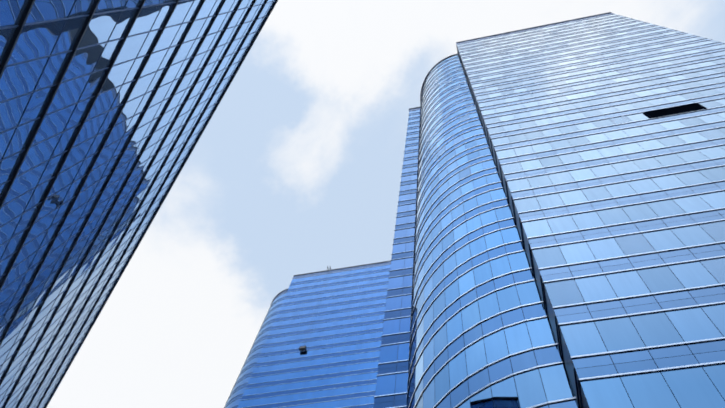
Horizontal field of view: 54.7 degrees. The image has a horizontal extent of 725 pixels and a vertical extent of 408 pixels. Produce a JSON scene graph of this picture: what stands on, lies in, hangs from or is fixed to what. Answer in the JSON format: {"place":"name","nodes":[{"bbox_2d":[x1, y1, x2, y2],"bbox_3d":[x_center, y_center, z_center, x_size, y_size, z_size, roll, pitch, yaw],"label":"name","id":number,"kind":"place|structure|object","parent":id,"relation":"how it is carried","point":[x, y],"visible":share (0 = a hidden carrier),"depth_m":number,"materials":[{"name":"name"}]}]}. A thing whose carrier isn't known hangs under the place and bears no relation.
{"place":"outdoors","nodes":[
{"label":"outdoors","id":0,"kind":"place"},
{"bbox_2d":[224,260,390,407],"bbox_3d":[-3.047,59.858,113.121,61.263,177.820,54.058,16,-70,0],"label":"tower","id":1,"kind":"structure","parent":0,"point":[335,363],"depth_m":152.77,"materials":[{"name":"blue glass"}]},
{"bbox_2d":[299,266,330,350],"bbox_3d":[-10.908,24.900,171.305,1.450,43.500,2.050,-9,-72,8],"label":"gondola","id":2,"kind":"object","parent":1,"relation":"hanging from","point":[301,348],"visible":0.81,"depth_m":151.37,"materials":[{"name":"black metal"}]},
{"bbox_2d":[47,0,724,407],"label":"sky","id":3,"kind":"structure","parent":0,"point":[297,168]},
{"bbox_2d":[373,12,724,407],"bbox_3d":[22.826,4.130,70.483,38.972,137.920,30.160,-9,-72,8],"label":"tower","id":4,"kind":"structure","parent":0,"point":[559,238],"depth_m":42.41,"materials":[{"name":"blue glass"}]},
{"bbox_2d":[643,103,706,117],"bbox_3d":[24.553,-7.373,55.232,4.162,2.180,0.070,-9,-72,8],"label":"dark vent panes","id":5,"kind":"object","parent":4,"relation":"attached to","point":[674,110],"visible":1,"depth_m":55.18,"materials":[{"name":"black glass"}]},
{"label":"ground","id":6,"kind":"structure","parent":0,"visible":0},
{"bbox_2d":[0,0,277,407],"bbox_3d":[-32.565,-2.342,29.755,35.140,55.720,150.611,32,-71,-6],"label":"tower","id":7,"kind":"structure","parent":6,"relation":"on","point":[108,108],"depth_m":33.56,"materials":[{"name":"blue glass"}]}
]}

